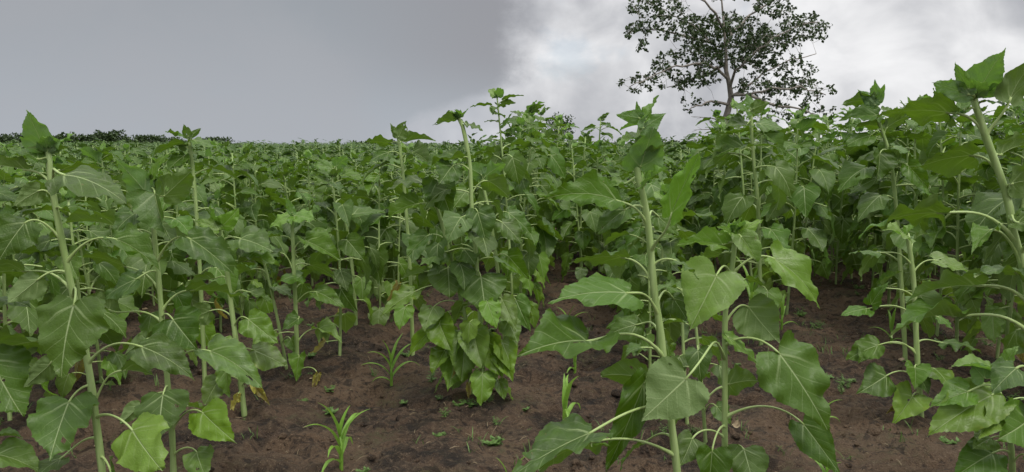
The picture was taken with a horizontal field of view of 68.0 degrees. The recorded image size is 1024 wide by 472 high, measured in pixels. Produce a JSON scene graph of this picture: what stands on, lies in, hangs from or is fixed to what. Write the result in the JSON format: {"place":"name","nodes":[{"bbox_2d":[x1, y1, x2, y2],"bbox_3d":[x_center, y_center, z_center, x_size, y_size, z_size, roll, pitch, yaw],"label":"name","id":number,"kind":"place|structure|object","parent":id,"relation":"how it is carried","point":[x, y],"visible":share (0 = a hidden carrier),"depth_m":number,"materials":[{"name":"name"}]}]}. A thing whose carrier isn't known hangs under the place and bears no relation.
{"place":"outdoors","nodes":[
{"label":"outdoors","id":0,"kind":"place"},
{"bbox_2d":[0,260,1006,471],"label":"soil clods","id":1,"kind":"object","parent":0,"point":[617,393],"visible":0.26,"depth_m":3.85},
{"bbox_2d":[1,266,1005,464],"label":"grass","id":2,"kind":"structure","parent":0,"point":[652,434],"depth_m":3.83,"materials":[{"name":"green plant"}]},
{"bbox_2d":[13,267,993,471],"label":"plant litter","id":3,"kind":"object","parent":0,"point":[736,424],"visible":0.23,"depth_m":3.87,"materials":[{"name":"plant"}]},
{"bbox_2d":[0,190,1023,471],"bbox_3d":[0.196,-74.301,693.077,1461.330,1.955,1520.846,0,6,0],"label":"ground","id":4,"kind":"structure","parent":0,"point":[536,388],"depth_m":4.20,"materials":[{"name":"brown soil"}]},
{"bbox_2d":[0,184,38,471],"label":"sunflower plant","id":5,"kind":"object","parent":4,"relation":"on","point":[15,361],"visible":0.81,"depth_m":2.50,"materials":[{"name":"green plant"}]},
{"bbox_2d":[0,202,43,354],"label":"sunflower plant","id":6,"kind":"object","parent":4,"relation":"on","point":[24,261],"visible":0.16,"depth_m":5.04,"materials":[{"name":"green plant"}]},
{"bbox_2d":[5,156,62,291],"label":"sunflower plant","id":7,"kind":"object","parent":4,"relation":"on","point":[38,164],"visible":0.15,"depth_m":6.76,"materials":[{"name":"green plant"}]},
{"bbox_2d":[0,157,70,420],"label":"sunflower plant","id":8,"kind":"object","parent":4,"relation":"on","point":[25,318],"visible":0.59,"depth_m":3.67,"materials":[{"name":"green plant"}]},
{"bbox_2d":[9,167,76,331],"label":"sunflower plant","id":9,"kind":"object","parent":4,"relation":"on","point":[48,215],"visible":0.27,"depth_m":5.42,"materials":[{"name":"green plant"}]},
{"bbox_2d":[15,156,111,291],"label":"sunflower plant","id":10,"kind":"object","parent":4,"relation":"on","point":[56,159],"visible":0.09,"depth_m":6.96,"materials":[{"name":"green plant"}]},
{"bbox_2d":[9,188,126,397],"bbox_3d":[-2.336,0.294,4.078,0.426,1.174,0.560,3,7,28],"label":"sunflower plant","id":11,"kind":"object","parent":4,"relation":"on","point":[116,331],"visible":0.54,"depth_m":4.07,"materials":[{"name":"green plant"}]},
{"bbox_2d":[56,195,109,291],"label":"sunflower plant","id":12,"kind":"object","parent":4,"relation":"on","point":[87,245],"visible":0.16,"depth_m":5.80,"materials":[{"name":"green plant"}]},
{"bbox_2d":[27,215,140,384],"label":"sunflower plant","id":13,"kind":"object","parent":4,"relation":"on","point":[118,358],"visible":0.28,"depth_m":4.40,"materials":[{"name":"green plant"}]},
{"bbox_2d":[0,110,194,471],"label":"sunflower plant","id":14,"kind":"object","parent":4,"relation":"on","point":[72,327],"visible":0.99,"depth_m":2.37,"materials":[{"name":"green plant"}]},
{"bbox_2d":[52,140,150,319],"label":"sunflower plant","id":15,"kind":"object","parent":4,"relation":"on","point":[96,157],"visible":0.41,"depth_m":6.00,"materials":[{"name":"green plant"}]},
{"bbox_2d":[91,129,126,144],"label":"tree","id":16,"kind":"object","parent":4,"relation":"on","point":[112,135],"visible":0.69,"depth_m":71.11,"materials":[{"name":"green plant"}]},
{"bbox_2d":[110,202,197,365],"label":"sunflower plant","id":17,"kind":"object","parent":4,"relation":"on","point":[147,322],"visible":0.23,"depth_m":4.72,"materials":[{"name":"green plant"}]},
{"bbox_2d":[62,154,262,471],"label":"sunflower plant","id":18,"kind":"object","parent":4,"relation":"on","point":[210,421],"visible":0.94,"depth_m":2.99,"materials":[{"name":"green plant"}]},
{"bbox_2d":[137,152,223,345],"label":"sunflower plant","id":19,"kind":"object","parent":4,"relation":"on","point":[171,281],"visible":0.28,"depth_m":5.27,"materials":[{"name":"green plant"}]},
{"bbox_2d":[150,124,241,384],"bbox_3d":[-1.820,0.139,4.387,0.473,1.554,0.478,0,6,0],"label":"sunflower plant","id":20,"kind":"object","parent":4,"relation":"on","point":[175,159],"visible":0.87,"depth_m":4.38,"materials":[{"name":"green plant"}]},
{"bbox_2d":[172,183,256,331],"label":"sunflower plant","id":21,"kind":"object","parent":4,"relation":"on","point":[215,199],"visible":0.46,"depth_m":5.58,"materials":[{"name":"green plant"}]},
{"bbox_2d":[189,148,241,282],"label":"sunflower plant","id":22,"kind":"object","parent":4,"relation":"on","point":[207,153],"visible":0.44,"depth_m":7.19,"materials":[{"name":"green plant"}]},
{"bbox_2d":[193,138,254,262],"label":"sunflower plant","id":23,"kind":"object","parent":4,"relation":"on","point":[213,161],"visible":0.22,"depth_m":7.71,"materials":[{"name":"green plant"}]},
{"bbox_2d":[190,146,268,318],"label":"sunflower plant","id":24,"kind":"object","parent":4,"relation":"on","point":[246,306],"visible":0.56,"depth_m":5.96,"materials":[{"name":"green plant"}]},
{"bbox_2d":[184,204,286,416],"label":"sunflower plant","id":25,"kind":"object","parent":4,"relation":"on","point":[265,354],"visible":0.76,"depth_m":3.86,"materials":[{"name":"green plant"}]},
{"bbox_2d":[220,154,288,312],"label":"sunflower plant","id":26,"kind":"object","parent":4,"relation":"on","point":[250,209],"visible":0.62,"depth_m":6.30,"materials":[{"name":"green plant"}]},
{"bbox_2d":[220,141,288,298],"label":"sunflower plant","id":27,"kind":"object","parent":4,"relation":"on","point":[263,222],"visible":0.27,"depth_m":6.51,"materials":[{"name":"green plant"}]},
{"bbox_2d":[237,236,294,369],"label":"sunflower plant","id":28,"kind":"object","parent":4,"relation":"on","point":[289,342],"visible":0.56,"depth_m":4.65,"materials":[{"name":"green plant"}]},
{"bbox_2d":[244,153,306,285],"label":"sunflower plant","id":29,"kind":"object","parent":4,"relation":"on","point":[302,229],"visible":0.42,"depth_m":7.66,"materials":[{"name":"green plant"}]},
{"bbox_2d":[256,159,320,259],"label":"sunflower plant","id":30,"kind":"object","parent":4,"relation":"on","point":[281,206],"visible":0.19,"depth_m":8.28,"materials":[{"name":"green plant"}]},
{"bbox_2d":[257,154,321,289],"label":"sunflower plant","id":31,"kind":"object","parent":4,"relation":"on","point":[283,170],"visible":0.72,"depth_m":7.04,"materials":[{"name":"green plant"}]},
{"bbox_2d":[268,198,343,386],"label":"sunflower plant","id":32,"kind":"object","parent":4,"relation":"on","point":[317,239],"visible":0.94,"depth_m":4.40,"materials":[{"name":"green plant"}]},
{"bbox_2d":[284,150,329,289],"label":"sunflower plant","id":33,"kind":"object","parent":4,"relation":"on","point":[300,207],"visible":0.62,"depth_m":7.41,"materials":[{"name":"green plant"}]},
{"bbox_2d":[296,149,350,279],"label":"sunflower plant","id":34,"kind":"object","parent":4,"relation":"on","point":[331,215],"visible":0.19,"depth_m":7.66,"materials":[{"name":"green plant"}]},
{"bbox_2d":[305,403,368,471],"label":"maize seedling","id":35,"kind":"object","parent":4,"relation":"on","point":[342,440],"visible":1,"depth_m":3.27,"materials":[{"name":"green plant"}]},
{"bbox_2d":[300,167,384,355],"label":"sunflower plant","id":36,"kind":"object","parent":4,"relation":"on","point":[346,207],"visible":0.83,"depth_m":4.85,"materials":[{"name":"green plant"}]},
{"bbox_2d":[309,155,379,325],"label":"sunflower plant","id":37,"kind":"object","parent":4,"relation":"on","point":[340,162],"visible":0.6,"depth_m":5.64,"materials":[{"name":"green plant"}]},
{"bbox_2d":[321,148,384,270],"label":"sunflower plant","id":38,"kind":"object","parent":4,"relation":"on","point":[354,167],"visible":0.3,"depth_m":7.53,"materials":[{"name":"green plant"}]},
{"bbox_2d":[342,149,408,325],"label":"sunflower plant","id":39,"kind":"object","parent":4,"relation":"on","point":[381,286],"visible":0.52,"depth_m":5.95,"materials":[{"name":"green plant"}]},
{"bbox_2d":[363,183,418,300],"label":"sunflower plant","id":40,"kind":"object","parent":4,"relation":"on","point":[391,273],"visible":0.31,"depth_m":6.79,"materials":[{"name":"green plant"}]},
{"bbox_2d":[365,333,418,385],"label":"maize seedling","id":41,"kind":"object","parent":4,"relation":"on","point":[391,365],"visible":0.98,"depth_m":4.51,"materials":[{"name":"green plant"}]},
{"bbox_2d":[360,158,427,289],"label":"sunflower plant","id":42,"kind":"object","parent":4,"relation":"on","point":[412,226],"visible":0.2,"depth_m":7.14,"materials":[{"name":"green plant"}]},
{"bbox_2d":[359,121,435,355],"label":"sunflower plant","id":43,"kind":"object","parent":4,"relation":"on","point":[402,314],"visible":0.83,"depth_m":4.95,"materials":[{"name":"green plant"}]},
{"bbox_2d":[366,142,434,310],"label":"sunflower plant","id":44,"kind":"object","parent":4,"relation":"on","point":[389,233],"visible":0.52,"depth_m":6.37,"materials":[{"name":"green plant"}]},
{"bbox_2d":[407,159,456,289],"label":"sunflower plant","id":45,"kind":"object","parent":4,"relation":"on","point":[432,217],"visible":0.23,"depth_m":7.55,"materials":[{"name":"green plant"}]},
{"bbox_2d":[380,175,502,393],"bbox_3d":[-0.371,0.275,4.225,0.683,1.282,0.440,0,6,0],"label":"sunflower plant","id":46,"kind":"object","parent":4,"relation":"on","point":[439,330],"visible":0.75,"depth_m":4.11,"materials":[{"name":"green plant"}]},
{"bbox_2d":[412,108,521,405],"bbox_3d":[-0.233,0.131,4.069,0.538,1.616,0.459,-2,7,-20],"label":"sunflower plant","id":47,"kind":"object","parent":4,"relation":"on","point":[481,346],"visible":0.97,"depth_m":4.02,"materials":[{"name":"green plant"}]},
{"bbox_2d":[462,146,506,268],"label":"sunflower plant","id":48,"kind":"object","parent":4,"relation":"on","point":[483,161],"visible":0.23,"depth_m":8.75,"materials":[{"name":"green plant"}]},
{"bbox_2d":[453,160,532,342],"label":"sunflower plant","id":49,"kind":"object","parent":4,"relation":"on","point":[514,256],"visible":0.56,"depth_m":5.18,"materials":[{"name":"green plant"}]},
{"bbox_2d":[0,131,1004,233],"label":"distant sunflowers","id":50,"kind":"object","parent":4,"relation":"on","point":[676,151],"visible":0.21,"depth_m":20.53,"materials":[{"name":"green plant"}]},
{"bbox_2d":[471,88,540,327],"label":"sunflower plant","id":51,"kind":"object","parent":4,"relation":"on","point":[514,170],"visible":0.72,"depth_m":5.73,"materials":[{"name":"green plant"}]},
{"bbox_2d":[480,116,562,304],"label":"sunflower plant","id":52,"kind":"object","parent":4,"relation":"on","point":[543,264],"visible":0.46,"depth_m":6.48,"materials":[{"name":"green plant"}]},
{"bbox_2d":[495,130,559,306],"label":"sunflower plant","id":53,"kind":"object","parent":4,"relation":"on","point":[532,164],"visible":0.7,"depth_m":6.04,"materials":[{"name":"green plant"}]},
{"bbox_2d":[496,100,577,298],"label":"sunflower plant","id":54,"kind":"object","parent":4,"relation":"on","point":[546,240],"visible":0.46,"depth_m":6.73,"materials":[{"name":"green plant"}]},
{"bbox_2d":[522,130,554,278],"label":"sunflower plant","id":55,"kind":"object","parent":4,"relation":"on","point":[534,212],"visible":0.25,"depth_m":7.21,"materials":[{"name":"green plant"}]},
{"bbox_2d":[536,113,570,255],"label":"sunflower plant","id":56,"kind":"object","parent":4,"relation":"on","point":[550,133],"visible":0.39,"depth_m":9.21,"materials":[{"name":"green plant"}]},
{"bbox_2d":[562,374,580,418],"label":"maize seedling","id":57,"kind":"object","parent":4,"relation":"on","point":[566,389],"visible":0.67,"depth_m":3.70,"materials":[{"name":"green plant"}]},
{"bbox_2d":[544,132,602,281],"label":"sunflower plant","id":58,"kind":"object","parent":4,"relation":"on","point":[584,237],"visible":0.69,"depth_m":7.55,"materials":[{"name":"green plant"}]},
{"bbox_2d":[553,129,610,273],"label":"sunflower plant","id":59,"kind":"object","parent":4,"relation":"on","point":[564,247],"visible":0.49,"depth_m":8.14,"materials":[{"name":"green plant"}]},
{"bbox_2d":[568,112,621,264],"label":"sunflower plant","id":60,"kind":"object","parent":4,"relation":"on","point":[577,159],"visible":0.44,"depth_m":8.92,"materials":[{"name":"green plant"}]},
{"bbox_2d":[572,137,623,275],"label":"sunflower plant","id":61,"kind":"object","parent":4,"relation":"on","point":[591,206],"visible":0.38,"depth_m":8.64,"materials":[{"name":"green plant"}]},
{"bbox_2d":[513,95,701,471],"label":"sunflower plant","id":62,"kind":"object","parent":4,"relation":"on","point":[564,438],"visible":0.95,"depth_m":2.24,"materials":[{"name":"green plant"}]},
{"bbox_2d":[604,200,680,368],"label":"sunflower plant","id":63,"kind":"object","parent":4,"relation":"on","point":[644,315],"visible":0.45,"depth_m":4.71,"materials":[{"name":"green plant"}]},
{"bbox_2d":[603,170,681,316],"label":"sunflower plant","id":64,"kind":"object","parent":4,"relation":"on","point":[655,185],"visible":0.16,"depth_m":5.73,"materials":[{"name":"green plant"}]},
{"bbox_2d":[611,172,684,279],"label":"sunflower plant","id":65,"kind":"object","parent":4,"relation":"on","point":[626,275],"visible":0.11,"depth_m":6.13,"materials":[{"name":"green plant"}]},
{"bbox_2d":[628,182,699,339],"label":"sunflower plant","id":66,"kind":"object","parent":4,"relation":"on","point":[666,314],"visible":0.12,"depth_m":5.44,"materials":[{"name":"green plant"}]},
{"bbox_2d":[624,183,717,356],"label":"sunflower plant","id":67,"kind":"object","parent":4,"relation":"on","point":[669,248],"visible":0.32,"depth_m":4.97,"materials":[{"name":"green plant"}]},
{"bbox_2d":[641,280,720,423],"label":"sunflower plant","id":68,"kind":"object","parent":4,"relation":"on","point":[704,340],"visible":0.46,"depth_m":3.82,"materials":[{"name":"green plant"}]},
{"bbox_2d":[670,169,717,273],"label":"sunflower plant","id":69,"kind":"object","parent":4,"relation":"on","point":[698,248],"visible":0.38,"depth_m":8.43,"materials":[{"name":"green plant"}]},
{"bbox_2d":[663,314,731,442],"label":"sunflower plant","id":70,"kind":"object","parent":4,"relation":"on","point":[693,355],"visible":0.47,"depth_m":3.45,"materials":[{"name":"green plant"}]},
{"bbox_2d":[683,109,739,271],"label":"sunflower plant","id":71,"kind":"object","parent":4,"relation":"on","point":[698,195],"visible":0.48,"depth_m":8.32,"materials":[{"name":"green plant"}]},
{"bbox_2d":[693,122,750,272],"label":"sunflower plant","id":72,"kind":"object","parent":4,"relation":"on","point":[723,259],"visible":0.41,"depth_m":7.91,"materials":[{"name":"green plant"}]},
{"bbox_2d":[696,113,748,270],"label":"sunflower plant","id":73,"kind":"object","parent":4,"relation":"on","point":[707,202],"visible":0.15,"depth_m":8.69,"materials":[{"name":"green plant"}]},
{"bbox_2d":[617,0,837,140],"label":"tree","id":74,"kind":"object","parent":4,"relation":"on","point":[767,36],"visible":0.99,"depth_m":28.87,"materials":[{"name":"green plant"}]},
{"bbox_2d":[641,217,839,471],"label":"sunflower plant","id":75,"kind":"object","parent":4,"relation":"on","point":[791,373],"visible":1,"depth_m":2.49,"materials":[{"name":"green plant"}]},
{"bbox_2d":[716,98,778,288],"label":"sunflower plant","id":76,"kind":"object","parent":4,"relation":"on","point":[765,269],"visible":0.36,"depth_m":7.00,"materials":[{"name":"green plant"}]},
{"bbox_2d":[705,94,796,345],"bbox_3d":[1.698,-0.084,5.342,0.578,1.804,0.557,3,7,28],"label":"sunflower plant","id":77,"kind":"object","parent":4,"relation":"on","point":[780,174],"visible":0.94,"depth_m":5.21,"materials":[{"name":"green plant"}]},
{"bbox_2d":[719,113,784,281],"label":"sunflower plant","id":78,"kind":"object","parent":4,"relation":"on","point":[748,167],"visible":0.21,"depth_m":7.56,"materials":[{"name":"green plant"}]},
{"bbox_2d":[723,107,792,283],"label":"sunflower plant","id":79,"kind":"object","parent":4,"relation":"on","point":[738,188],"visible":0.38,"depth_m":7.28,"materials":[{"name":"green plant"}]},
{"bbox_2d":[755,131,802,282],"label":"sunflower plant","id":80,"kind":"object","parent":4,"relation":"on","point":[797,231],"visible":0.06,"depth_m":8.19,"materials":[{"name":"green plant"}]},
{"bbox_2d":[753,118,822,266],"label":"sunflower plant","id":81,"kind":"object","parent":4,"relation":"on","point":[803,173],"visible":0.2,"depth_m":8.50,"materials":[{"name":"green plant"}]},
{"bbox_2d":[753,102,839,314],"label":"sunflower plant","id":82,"kind":"object","parent":4,"relation":"on","point":[802,199],"visible":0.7,"depth_m":6.18,"materials":[{"name":"green plant"}]},
{"bbox_2d":[761,127,838,286],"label":"sunflower plant","id":83,"kind":"object","parent":4,"relation":"on","point":[823,176],"visible":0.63,"depth_m":7.35,"materials":[{"name":"green plant"}]},
{"bbox_2d":[801,122,839,265],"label":"sunflower plant","id":84,"kind":"object","parent":4,"relation":"on","point":[809,221],"visible":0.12,"depth_m":8.91,"materials":[{"name":"green plant"}]},
{"bbox_2d":[797,115,844,252],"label":"sunflower plant","id":85,"kind":"object","parent":4,"relation":"on","point":[805,158],"visible":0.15,"depth_m":9.27,"materials":[{"name":"green plant"}]},
{"bbox_2d":[799,114,859,269],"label":"sunflower plant","id":86,"kind":"object","parent":4,"relation":"on","point":[832,156],"visible":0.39,"depth_m":8.50,"materials":[{"name":"green plant"}]},
{"bbox_2d":[808,107,875,283],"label":"sunflower plant","id":87,"kind":"object","parent":4,"relation":"on","point":[839,201],"visible":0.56,"depth_m":7.56,"materials":[{"name":"green plant"}]},
{"bbox_2d":[821,128,876,278],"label":"sunflower plant","id":88,"kind":"object","parent":4,"relation":"on","point":[845,244],"visible":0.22,"depth_m":8.07,"materials":[{"name":"green plant"}]},
{"bbox_2d":[838,128,910,286],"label":"sunflower plant","id":89,"kind":"object","parent":4,"relation":"on","point":[854,155],"visible":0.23,"depth_m":7.41,"materials":[{"name":"green plant"}]},
{"bbox_2d":[845,107,913,281],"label":"sunflower plant","id":90,"kind":"object","parent":4,"relation":"on","point":[877,267],"visible":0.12,"depth_m":7.11,"materials":[{"name":"green plant"}]},
{"bbox_2d":[850,100,926,303],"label":"sunflower plant","id":91,"kind":"object","parent":4,"relation":"on","point":[866,183],"visible":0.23,"depth_m":6.60,"materials":[{"name":"green plant"}]},
{"bbox_2d":[837,80,941,361],"bbox_3d":[2.478,-0.047,4.850,0.738,1.883,0.484,-2,7,-20],"label":"sunflower plant","id":92,"kind":"object","parent":4,"relation":"on","point":[865,104],"visible":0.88,"depth_m":4.81,"materials":[{"name":"green plant"}]},
{"bbox_2d":[858,107,942,304],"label":"sunflower plant","id":93,"kind":"object","parent":4,"relation":"on","point":[905,199],"visible":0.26,"depth_m":6.29,"materials":[{"name":"green plant"}]},
{"bbox_2d":[875,97,946,315],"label":"sunflower plant","id":94,"kind":"object","parent":4,"relation":"on","point":[921,144],"visible":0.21,"depth_m":5.91,"materials":[{"name":"green plant"}]},
{"bbox_2d":[841,222,981,422],"bbox_3d":[1.966,0.456,3.745,0.703,1.059,0.290,0,6,0],"label":"sunflower plant","id":95,"kind":"object","parent":4,"relation":"on","point":[877,381],"visible":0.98,"depth_m":3.74,"materials":[{"name":"green plant"}]},
{"bbox_2d":[885,78,992,336],"bbox_3d":[3.121,-0.157,5.564,0.666,1.948,0.730,3,7,29],"label":"sunflower plant","id":96,"kind":"object","parent":4,"relation":"on","point":[948,239],"visible":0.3,"depth_m":5.47,"materials":[{"name":"green plant"}]},
{"bbox_2d":[858,48,1023,393],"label":"sunflower plant","id":97,"kind":"object","parent":4,"relation":"on","point":[974,83],"visible":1,"depth_m":1.89,"materials":[{"name":"green plant"}]},
{"bbox_2d":[920,124,983,284],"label":"sunflower plant","id":98,"kind":"object","parent":4,"relation":"on","point":[966,191],"visible":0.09,"depth_m":7.61,"materials":[{"name":"green plant"}]},
{"bbox_2d":[909,102,1023,341],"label":"sunflower plant","id":99,"kind":"object","parent":4,"relation":"on","point":[959,185],"visible":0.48,"depth_m":5.17,"materials":[{"name":"green plant"}]},
{"bbox_2d":[940,105,995,273],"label":"sunflower plant","id":100,"kind":"object","parent":4,"relation":"on","point":[949,187],"visible":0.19,"depth_m":7.25,"materials":[{"name":"green plant"}]},
{"bbox_2d":[927,346,1023,471],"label":"sunflower plant","id":101,"kind":"object","parent":4,"relation":"on","point":[971,403],"visible":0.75,"depth_m":2.78,"materials":[{"name":"green plant"}]},
{"bbox_2d":[954,98,1023,362],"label":"sunflower plant","id":102,"kind":"object","parent":4,"relation":"on","point":[991,327],"visible":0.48,"depth_m":4.54,"materials":[{"name":"green plant"}]},
{"bbox_2d":[962,111,1023,358],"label":"sunflower plant","id":103,"kind":"object","parent":4,"relation":"on","point":[974,264],"visible":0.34,"depth_m":4.92,"materials":[{"name":"green plant"}]},
{"bbox_2d":[965,146,1023,356],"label":"sunflower plant","id":104,"kind":"object","parent":4,"relation":"on","point":[988,203],"visible":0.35,"depth_m":4.14,"materials":[{"name":"green plant"}]},
{"bbox_2d":[965,102,1023,298],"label":"sunflower plant","id":105,"kind":"object","parent":4,"relation":"on","point":[991,185],"visible":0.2,"depth_m":6.94,"materials":[{"name":"green plant"}]},
{"bbox_2d":[973,97,1023,305],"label":"sunflower plant","id":106,"kind":"object","parent":4,"relation":"on","point":[998,111],"visible":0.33,"depth_m":6.43,"materials":[{"name":"green plant"}]},
{"bbox_2d":[0,0,1023,145],"label":"sky","id":107,"kind":"structure","parent":0,"point":[277,71],"materials":[{"name":"grey"}]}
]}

